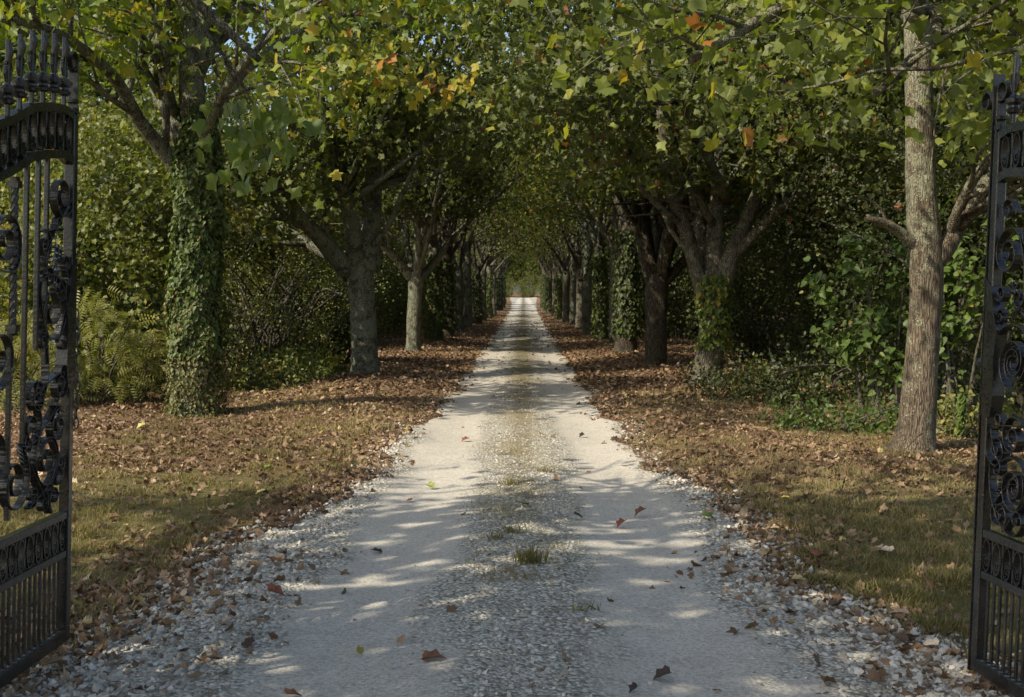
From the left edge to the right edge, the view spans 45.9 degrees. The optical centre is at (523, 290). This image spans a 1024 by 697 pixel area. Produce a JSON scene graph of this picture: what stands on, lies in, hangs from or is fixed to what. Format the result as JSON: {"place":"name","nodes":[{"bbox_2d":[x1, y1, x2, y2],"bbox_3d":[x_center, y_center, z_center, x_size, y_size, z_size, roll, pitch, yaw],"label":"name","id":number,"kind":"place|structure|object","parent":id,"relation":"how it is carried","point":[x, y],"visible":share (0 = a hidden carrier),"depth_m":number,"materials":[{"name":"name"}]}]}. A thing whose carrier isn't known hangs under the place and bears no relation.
{"place":"outdoors","nodes":[
{"label":"outdoors","id":0,"kind":"place"},
{"bbox_2d":[24,0,759,291],"label":"sky","id":1,"kind":"structure","parent":0,"point":[249,29],"materials":[{"name":"white"}]},
{"bbox_2d":[0,377,1020,696],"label":"loose gravel","id":2,"kind":"structure","parent":0,"point":[958,665],"depth_m":5.80,"materials":[{"name":"gravel"}]},
{"bbox_2d":[923,637,938,645],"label":"fallen leaf","id":3,"kind":"object","parent":2,"relation":"on","point":[934,641],"visible":1,"depth_m":5.49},
{"bbox_2d":[0,291,1023,690],"bbox_3d":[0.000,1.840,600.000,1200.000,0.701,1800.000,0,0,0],"label":"ground","id":4,"kind":"structure","parent":0,"point":[650,453],"depth_m":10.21,"materials":[{"name":"green plant"}]},
{"bbox_2d":[0,310,97,412],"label":"ash sapling","id":5,"kind":"object","parent":4,"relation":"on","point":[14,383],"visible":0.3,"depth_m":16.08,"materials":[{"name":"green plant"}]},
{"bbox_2d":[1,0,108,106],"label":"woodland tree","id":6,"kind":"object","parent":4,"relation":"on","point":[17,48],"depth_m":40.53,"materials":[{"name":"green plant"}]},
{"bbox_2d":[0,149,168,399],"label":"hazel shrub","id":7,"kind":"object","parent":4,"relation":"on","point":[4,308],"visible":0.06,"depth_m":20.02,"materials":[{"name":"green plant"}]},
{"bbox_2d":[0,71,170,362],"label":"field maple","id":8,"kind":"object","parent":4,"relation":"on","point":[8,208],"visible":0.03,"depth_m":29.00,"materials":[{"name":"green plant"}]},
{"bbox_2d":[45,350,157,406],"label":"fern clump","id":9,"kind":"object","parent":4,"relation":"on","point":[95,367],"visible":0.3,"depth_m":16.68,"materials":[{"name":"green plant"}]},
{"bbox_2d":[45,285,162,404],"bbox_3d":[-5.856,0.802,16.609,1.716,1.743,1.525,0,0,0],"label":"ash sapling","id":10,"kind":"object","parent":4,"relation":"on","point":[101,388],"visible":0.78,"depth_m":16.52,"materials":[{"name":"green plant"}]},
{"bbox_2d":[0,0,224,202],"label":"woodland tree","id":11,"kind":"object","parent":4,"relation":"on","point":[97,95],"visible":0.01,"depth_m":37.77,"materials":[{"name":"green plant"}]},
{"bbox_2d":[80,327,173,401],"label":"ash sapling","id":12,"kind":"object","parent":4,"relation":"on","point":[146,366],"visible":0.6,"depth_m":17.05,"materials":[{"name":"green plant"}]},
{"bbox_2d":[0,55,271,326],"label":"woodland tree","id":13,"kind":"object","parent":4,"relation":"on","point":[89,96],"visible":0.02,"depth_m":31.71,"materials":[{"name":"green plant"}]},
{"bbox_2d":[0,40,282,326],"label":"woodland tree","id":14,"kind":"object","parent":4,"relation":"on","point":[128,147],"visible":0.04,"depth_m":29.59,"materials":[{"name":"green plant"}]},
{"bbox_2d":[0,0,298,136],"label":"woodland tree","id":15,"kind":"object","parent":4,"relation":"on","point":[90,71],"visible":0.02,"depth_m":36.41,"materials":[{"name":"green plant"}]},
{"bbox_2d":[0,69,301,389],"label":"hazel shrub","id":16,"kind":"object","parent":4,"relation":"on","point":[136,214],"visible":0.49,"depth_m":18.80,"materials":[{"name":"green plant"}]},
{"bbox_2d":[0,0,517,417],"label":"broadleaf tree","id":17,"kind":"object","parent":4,"relation":"on","point":[194,332],"visible":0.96,"depth_m":15.28,"materials":[{"name":"green plant"}]},
{"bbox_2d":[25,0,324,199],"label":"broadleaf tree","id":18,"kind":"object","parent":17,"relation":"attached to","point":[260,124],"visible":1,"depth_m":7.08,"materials":[{"name":"green plant"}]},
{"bbox_2d":[213,345,337,392],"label":"nettle clump","id":19,"kind":"object","parent":4,"relation":"on","point":[294,376],"visible":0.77,"depth_m":19.55,"materials":[{"name":"green plant"}]},
{"bbox_2d":[155,231,399,371],"bbox_3d":[-4.893,0.231,24.063,4.743,3.626,4.535,0,0,-14],"label":"thorn shrub","id":20,"kind":"object","parent":4,"relation":"on","point":[280,337],"visible":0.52,"depth_m":23.68,"materials":[{"name":"green plant"}]},
{"bbox_2d":[222,118,335,321],"bbox_3d":[-9.813,-1.554,38.054,8.244,7.610,8.343,0,0,-2],"label":"woodland tree","id":21,"kind":"object","parent":4,"relation":"on","point":[265,247],"depth_m":37.30,"materials":[{"name":"green plant"}]},
{"bbox_2d":[253,336,347,377],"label":"nettle clump","id":22,"kind":"object","parent":4,"relation":"on","point":[328,359],"visible":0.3,"depth_m":22.15,"materials":[{"name":"green plant"}]},
{"bbox_2d":[229,207,391,338],"bbox_3d":[-6.748,-0.752,35.871,5.886,5.977,6.092,0,0,0],"label":"hedge shrub","id":23,"kind":"object","parent":4,"relation":"on","point":[334,237],"visible":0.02,"depth_m":35.03,"materials":[{"name":"green plant"}]},
{"bbox_2d":[223,120,412,347],"bbox_3d":[-6.312,-1.500,33.188,6.613,7.099,6.561,0,0,0],"label":"field maple","id":24,"kind":"object","parent":4,"relation":"on","point":[332,232],"visible":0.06,"depth_m":32.18,"materials":[{"name":"green plant"}]},
{"bbox_2d":[254,244,403,364],"bbox_3d":[-4.041,0.370,25.476,3.057,3.255,2.964,0,0,38],"label":"bramble","id":25,"kind":"object","parent":4,"relation":"on","point":[341,330],"visible":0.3,"depth_m":25.04,"materials":[{"name":"green plant"}]},
{"bbox_2d":[98,0,572,373],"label":"broadleaf tree","id":26,"kind":"object","parent":4,"relation":"on","point":[355,264],"visible":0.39,"depth_m":21.47,"materials":[{"name":"green plant"}]},
{"bbox_2d":[263,219,407,334],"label":"hedge shrub","id":27,"kind":"object","parent":4,"relation":"on","point":[391,274],"visible":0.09,"depth_m":40.29,"materials":[{"name":"green plant"}]},
{"bbox_2d":[127,0,558,351],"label":"broadleaf tree","id":28,"kind":"object","parent":4,"relation":"on","point":[425,202],"visible":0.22,"depth_m":30.65,"materials":[{"name":"green plant"}]},
{"bbox_2d":[279,168,412,272],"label":"woodland tree","id":29,"kind":"object","parent":4,"relation":"on","point":[384,236],"depth_m":47.15,"materials":[{"name":"green plant"}]},
{"bbox_2d":[303,221,429,333],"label":"hedge shrub","id":30,"kind":"object","parent":4,"relation":"on","point":[400,307],"visible":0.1,"depth_m":44.58,"materials":[{"name":"green plant"}]},
{"bbox_2d":[376,219,472,329],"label":"hedge shrub","id":31,"kind":"object","parent":4,"relation":"on","point":[425,306],"visible":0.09,"depth_m":49.88,"materials":[{"name":"green plant"}]},
{"bbox_2d":[380,219,475,324],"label":"hedge shrub","id":32,"kind":"object","parent":4,"relation":"on","point":[424,283],"visible":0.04,"depth_m":54.41,"materials":[{"name":"green plant"}]},
{"bbox_2d":[286,32,584,340],"bbox_3d":[-3.571,-3.767,37.129,10.416,11.072,10.550,0,0,-21],"label":"broadleaf tree","id":33,"kind":"object","parent":4,"relation":"on","point":[436,313],"visible":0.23,"depth_m":36.68,"materials":[{"name":"green plant"}]},
{"bbox_2d":[333,53,547,336],"bbox_3d":[-2.828,-3.601,40.079,9.624,10.742,7.473,0,0,-11],"label":"broadleaf tree","id":34,"kind":"object","parent":4,"relation":"on","point":[448,287],"visible":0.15,"depth_m":39.83,"materials":[{"name":"green plant"}]},
{"bbox_2d":[442,240,472,309],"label":"hedge shrub","id":35,"kind":"object","parent":4,"relation":"on","point":[463,281],"visible":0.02,"depth_m":74.05,"materials":[{"name":"green plant"}]},
{"bbox_2d":[381,132,537,330],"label":"broadleaf tree","id":36,"kind":"object","parent":4,"relation":"on","point":[459,291],"visible":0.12,"depth_m":46.57,"materials":[{"name":"green plant"}]},
{"bbox_2d":[386,131,538,326],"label":"broadleaf tree","id":37,"kind":"object","parent":4,"relation":"on","point":[468,316],"visible":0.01,"depth_m":50.61,"materials":[{"name":"green plant"}]},
{"bbox_2d":[410,147,537,323],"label":"broadleaf tree","id":38,"kind":"object","parent":4,"relation":"on","point":[477,293],"visible":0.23,"depth_m":56.06,"materials":[{"name":"green plant"}]},
{"bbox_2d":[0,309,975,419],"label":"leaf litter","id":39,"kind":"object","parent":4,"relation":"on","point":[607,379],"visible":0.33,"depth_m":22.76,"materials":[{"name":"plant"}]},
{"bbox_2d":[465,236,531,309],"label":"broadleaf tree","id":40,"kind":"object","parent":4,"relation":"on","point":[500,294],"visible":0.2,"depth_m":94.35,"materials":[{"name":"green plant"}]},
{"bbox_2d":[454,174,543,317],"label":"broadleaf tree","id":41,"kind":"object","parent":4,"relation":"on","point":[489,291],"visible":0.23,"depth_m":69.17,"materials":[{"name":"green plant"}]},
{"bbox_2d":[34,297,970,696],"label":"gravel drive","id":42,"kind":"structure","parent":4,"relation":"on","point":[688,643],"depth_m":6.42,"materials":[{"name":"gravel"}]},
{"bbox_2d":[0,29,80,688],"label":"wrought iron gate","id":43,"kind":"structure","parent":42,"relation":"on","point":[31,131],"depth_m":5.05,"materials":[{"name":"metal"}]},
{"bbox_2d":[73,308,79,428],"bbox_3d":[-1.995,0.350,5.400,0.027,0.538,0.026,0,0,43],"label":"chain","id":44,"kind":"object","parent":43,"relation":"hanging from","point":[77,380],"visible":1,"depth_m":5.40,"materials":[{"name":"metal"}]},
{"bbox_2d":[267,582,285,596],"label":"fallen leaf","id":45,"kind":"object","parent":42,"relation":"on","point":[271,586],"visible":1,"depth_m":6.21,"materials":[{"name":"plant"}]},
{"bbox_2d":[284,688,301,695],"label":"fallen leaf","id":46,"kind":"object","parent":42,"relation":"on","point":[290,691],"visible":1,"depth_m":4.79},
{"bbox_2d":[425,481,434,488],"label":"fallen leaf","id":47,"kind":"object","parent":42,"relation":"on","point":[431,484],"visible":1,"depth_m":9.87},
{"bbox_2d":[421,649,445,659],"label":"fallen leaf","id":48,"kind":"object","parent":42,"relation":"on","point":[435,653],"visible":1,"depth_m":5.17,"materials":[{"name":"plant"}]},
{"bbox_2d":[480,528,512,540],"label":"grass tuft","id":49,"kind":"object","parent":42,"relation":"on","point":[495,536],"visible":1,"depth_m":7.58,"materials":[{"name":"plant"}]},
{"bbox_2d":[497,477,520,485],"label":"grass tuft","id":50,"kind":"object","parent":42,"relation":"on","point":[509,483],"visible":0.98,"depth_m":9.95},
{"bbox_2d":[491,522,527,533],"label":"grass tuft","id":51,"kind":"object","parent":42,"relation":"on","point":[511,530],"visible":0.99,"depth_m":7.79,"materials":[{"name":"plant"}]},
{"bbox_2d":[513,542,554,565],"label":"grass tuft","id":52,"kind":"object","parent":42,"relation":"on","point":[530,556],"visible":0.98,"depth_m":6.92,"materials":[{"name":"plant"}]},
{"bbox_2d":[537,465,555,472],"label":"grass tuft","id":53,"kind":"object","parent":42,"relation":"on","point":[545,470],"visible":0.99,"depth_m":10.71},
{"bbox_2d":[561,597,600,612],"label":"grass tuft","id":54,"kind":"object","parent":42,"relation":"on","point":[580,608],"visible":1,"depth_m":6.00,"materials":[{"name":"plant"}]},
{"bbox_2d":[616,518,626,527],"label":"fallen leaf","id":55,"kind":"object","parent":42,"relation":"on","point":[620,521],"visible":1,"depth_m":8.26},
{"bbox_2d":[628,682,639,692],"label":"fallen leaf","id":56,"kind":"object","parent":42,"relation":"on","point":[633,685],"visible":1,"depth_m":4.86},
{"bbox_2d":[634,506,645,516],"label":"fallen leaf","id":57,"kind":"object","parent":42,"relation":"on","point":[639,509],"visible":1,"depth_m":8.64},
{"bbox_2d":[653,665,671,679],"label":"fallen leaf","id":58,"kind":"object","parent":42,"relation":"on","point":[664,670],"visible":1,"depth_m":5.05,"materials":[{"name":"plant"}]},
{"bbox_2d":[702,510,714,518],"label":"fallen leaf","id":59,"kind":"object","parent":42,"relation":"on","point":[706,513],"visible":1,"depth_m":8.40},
{"bbox_2d":[873,614,919,642],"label":"fallen twig","id":60,"kind":"object","parent":42,"relation":"on","point":[890,632],"visible":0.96,"depth_m":5.55,"materials":[{"name":"wood"}]},
{"bbox_2d":[967,52,1023,696],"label":"wrought iron gate","id":61,"kind":"structure","parent":42,"relation":"on","point":[994,553],"depth_m":4.97,"materials":[{"name":"metal"}]},
{"bbox_2d":[475,241,531,307],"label":"broadleaf tree","id":62,"kind":"object","parent":4,"relation":"on","point":[504,291],"visible":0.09,"depth_m":109.33,"materials":[{"name":"green plant"}]},
{"bbox_2d":[454,226,564,314],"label":"broadleaf tree","id":63,"kind":"object","parent":4,"relation":"on","point":[494,270],"visible":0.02,"depth_m":78.31,"materials":[{"name":"green plant"}]},
{"bbox_2d":[0,396,1023,696],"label":"leaf litter","id":64,"kind":"object","parent":4,"relation":"on","point":[100,594],"visible":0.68,"depth_m":9.68,"materials":[{"name":"plant"}]},
{"bbox_2d":[505,271,518,297],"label":"hedge shrub","id":65,"kind":"object","parent":4,"relation":"on","point":[510,292],"visible":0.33,"depth_m":255.48,"materials":[{"name":"green plant"}]},
{"bbox_2d":[503,254,529,294],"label":"woodland tree","id":66,"kind":"object","parent":4,"relation":"on","point":[508,265],"visible":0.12,"depth_m":265.14,"materials":[{"name":"green plant"}]},
{"bbox_2d":[457,145,583,320],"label":"broadleaf tree","id":67,"kind":"object","parent":4,"relation":"on","point":[484,272],"visible":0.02,"depth_m":61.97,"materials":[{"name":"green plant"}]},
{"bbox_2d":[513,269,540,297],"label":"hedge shrub","id":68,"kind":"object","parent":4,"relation":"on","point":[523,289],"visible":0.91,"depth_m":257.63,"materials":[{"name":"green plant"}]},
{"bbox_2d":[509,245,552,295],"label":"woodland tree","id":69,"kind":"object","parent":4,"relation":"on","point":[533,268],"visible":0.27,"depth_m":261.96,"materials":[{"name":"green plant"}]},
{"bbox_2d":[476,152,610,321],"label":"broadleaf tree","id":70,"kind":"object","parent":4,"relation":"on","point":[564,264],"visible":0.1,"depth_m":59.22,"materials":[{"name":"green plant"}]},
{"bbox_2d":[512,229,574,310],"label":"broadleaf tree","id":71,"kind":"object","parent":4,"relation":"on","point":[542,287],"visible":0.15,"depth_m":92.28,"materials":[{"name":"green plant"}]},
{"bbox_2d":[508,185,583,316],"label":"broadleaf tree","id":72,"kind":"object","parent":4,"relation":"on","point":[554,272],"depth_m":71.59,"materials":[{"name":"plant"}]},
{"bbox_2d":[487,144,611,319],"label":"broadleaf tree","id":73,"kind":"object","parent":4,"relation":"on","point":[558,284],"visible":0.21,"depth_m":64.83,"materials":[{"name":"green plant"}]},
{"bbox_2d":[496,156,611,329],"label":"broadleaf tree","id":74,"kind":"object","parent":4,"relation":"on","point":[579,285],"visible":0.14,"depth_m":47.68,"materials":[{"name":"green plant"}]},
{"bbox_2d":[457,1,655,339],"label":"broadleaf tree","id":75,"kind":"object","parent":4,"relation":"on","point":[600,297],"visible":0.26,"depth_m":37.97,"materials":[{"name":"green plant"}]},
{"bbox_2d":[520,186,593,313],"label":"broadleaf tree","id":76,"kind":"object","parent":4,"relation":"on","point":[548,294],"visible":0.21,"depth_m":79.80,"materials":[{"name":"green plant"}]},
{"bbox_2d":[515,145,611,324],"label":"broadleaf tree","id":77,"kind":"object","parent":4,"relation":"on","point":[572,310],"visible":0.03,"depth_m":53.20,"materials":[{"name":"green plant"}]},
{"bbox_2d":[500,64,653,333],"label":"broadleaf tree","id":78,"kind":"object","parent":4,"relation":"on","point":[586,315],"visible":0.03,"depth_m":43.64,"materials":[{"name":"green plant"}]},
{"bbox_2d":[463,0,760,351],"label":"broadleaf tree","id":79,"kind":"object","parent":4,"relation":"on","point":[626,327],"visible":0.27,"depth_m":29.92,"materials":[{"name":"green plant"}]},
{"bbox_2d":[492,38,762,343],"bbox_3d":[3.622,-2.643,33.992,9.179,8.734,7.154,0,0,-5],"label":"broadleaf tree","id":80,"kind":"object","parent":4,"relation":"on","point":[588,203],"visible":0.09,"depth_m":33.97,"materials":[{"name":"green plant"}]},
{"bbox_2d":[571,207,694,331],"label":"hedge shrub","id":81,"kind":"object","parent":4,"relation":"on","point":[608,286],"visible":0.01,"depth_m":49.30,"materials":[{"name":"green plant"}]},
{"bbox_2d":[564,202,765,340],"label":"hedge shrub","id":82,"kind":"object","parent":4,"relation":"on","point":[679,306],"visible":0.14,"depth_m":40.31,"materials":[{"name":"green plant"}]},
{"bbox_2d":[506,0,847,364],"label":"broadleaf tree","id":83,"kind":"object","parent":4,"relation":"on","point":[656,251],"visible":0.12,"depth_m":24.59,"materials":[{"name":"green plant"}]},
{"bbox_2d":[604,212,756,338],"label":"hedge shrub","id":84,"kind":"object","parent":4,"relation":"on","point":[676,294],"visible":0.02,"depth_m":44.42,"materials":[{"name":"green plant"}]},
{"bbox_2d":[433,0,939,383],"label":"broadleaf tree","id":85,"kind":"object","parent":4,"relation":"on","point":[628,108],"visible":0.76,"depth_m":19.03,"materials":[{"name":"green plant"}]},
{"bbox_2d":[653,12,784,342],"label":"woodland tree","id":86,"kind":"object","parent":4,"relation":"on","point":[728,239],"depth_m":46.42,"materials":[{"name":"green plant"}]},
{"bbox_2d":[472,0,1023,452],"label":"broadleaf tree","id":87,"kind":"object","parent":4,"relation":"on","point":[928,242],"visible":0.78,"depth_m":9.11,"materials":[{"name":"green plant"}]},
{"bbox_2d":[669,185,857,365],"bbox_3d":[5.899,-0.307,28.135,5.100,4.783,5.349,0,0,0],"label":"holly shrub","id":88,"kind":"object","parent":4,"relation":"on","point":[752,346],"visible":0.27,"depth_m":27.53,"materials":[{"name":"green plant"}]},
{"bbox_2d":[667,183,879,364],"bbox_3d":[6.240,-0.303,30.764,6.155,5.469,6.205,0,0,0],"label":"hedge shrub","id":89,"kind":"object","parent":4,"relation":"on","point":[691,304],"visible":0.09,"depth_m":30.53,"materials":[{"name":"green plant"}]},
{"bbox_2d":[665,331,902,409],"bbox_3d":[3.631,1.413,17.227,3.092,1.647,3.026,0,0,0],"label":"nettle clump","id":90,"kind":"object","parent":4,"relation":"on","point":[777,392],"visible":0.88,"depth_m":16.86,"materials":[{"name":"green plant"}]},
{"bbox_2d":[690,0,904,353],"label":"woodland tree","id":91,"kind":"object","parent":4,"relation":"on","point":[744,203],"visible":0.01,"depth_m":37.31,"materials":[{"name":"green plant"}]},
{"bbox_2d":[810,548,827,556],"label":"fallen leaf","id":92,"kind":"object","parent":4,"relation":"on","point":[816,552],"visible":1,"depth_m":7.22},
{"bbox_2d":[752,52,892,317],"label":"woodland tree","id":93,"kind":"object","parent":4,"relation":"on","point":[853,293],"depth_m":41.83,"materials":[{"name":"green plant"}]},
{"bbox_2d":[755,376,899,435],"bbox_3d":[3.600,1.499,13.954,1.744,1.076,1.626,0,0,0],"label":"nettle clump","id":94,"kind":"object","parent":4,"relation":"on","point":[793,421],"visible":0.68,"depth_m":13.79,"materials":[{"name":"green plant"}]},
{"bbox_2d":[706,0,985,386],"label":"woodland tree","id":95,"kind":"object","parent":4,"relation":"on","point":[804,222],"visible":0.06,"depth_m":26.66,"materials":[{"name":"green plant"}]},
{"bbox_2d":[800,220,908,418],"bbox_3d":[4.422,0.579,15.262,1.932,2.914,1.488,0,0,-27],"label":"linden sapling","id":96,"kind":"object","parent":4,"relation":"on","point":[881,326],"visible":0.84,"depth_m":15.14,"materials":[{"name":"green plant"}]},
{"bbox_2d":[758,3,981,374],"bbox_3d":[10.438,-5.621,30.867,10.157,17.016,10.053,0,0,7],"label":"woodland tree","id":97,"kind":"object","parent":4,"relation":"on","point":[875,111],"visible":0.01,"depth_m":30.44,"materials":[{"name":"green plant"}]},
{"bbox_2d":[733,161,1012,391],"bbox_3d":[6.603,-0.238,22.925,5.965,5.085,5.538,0,0,0],"label":"holly shrub","id":98,"kind":"object","parent":4,"relation":"on","point":[769,264],"visible":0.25,"depth_m":22.85,"materials":[{"name":"green plant"}]},
{"bbox_2d":[745,58,1023,422],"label":"holly shrub","id":99,"kind":"object","parent":4,"relation":"on","point":[963,357],"visible":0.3,"depth_m":17.48,"materials":[{"name":"green plant"}]},
{"bbox_2d":[877,545,893,550],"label":"fallen leaf","id":100,"kind":"object","parent":4,"relation":"on","point":[885,548],"visible":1,"depth_m":7.35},
{"bbox_2d":[759,0,1023,408],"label":"woodland tree","id":101,"kind":"object","parent":4,"relation":"on","point":[1018,398],"visible":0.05,"depth_m":21.90,"materials":[{"name":"green plant"}]},
{"bbox_2d":[889,607,912,615],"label":"fallen leaf","id":102,"kind":"object","parent":4,"relation":"on","point":[896,609],"visible":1,"depth_m":6.07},
{"bbox_2d":[842,0,1023,277],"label":"woodland tree","id":103,"kind":"object","parent":4,"relation":"on","point":[867,178],"visible":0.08,"depth_m":17.58,"materials":[{"name":"green plant"}]},
{"bbox_2d":[859,0,1023,334],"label":"woodland tree","id":104,"kind":"object","parent":4,"relation":"on","point":[896,21],"visible":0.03,"depth_m":19.57,"materials":[{"name":"green plant"}]},
{"bbox_2d":[953,392,967,437],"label":"fleabane plant","id":105,"kind":"object","parent":4,"relation":"on","point":[961,404],"visible":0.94,"depth_m":12.87,"materials":[{"name":"green plant"}]},
{"bbox_2d":[903,190,1022,424],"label":"linden sapling","id":106,"kind":"object","parent":4,"relation":"on","point":[949,321],"visible":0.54,"depth_m":14.56,"materials":[{"name":"green plant"}]},
{"bbox_2d":[936,367,1022,437],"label":"nettle clump","id":107,"kind":"object","parent":4,"relation":"on","point":[950,414],"visible":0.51,"depth_m":13.16,"materials":[{"name":"green plant"}]}
]}

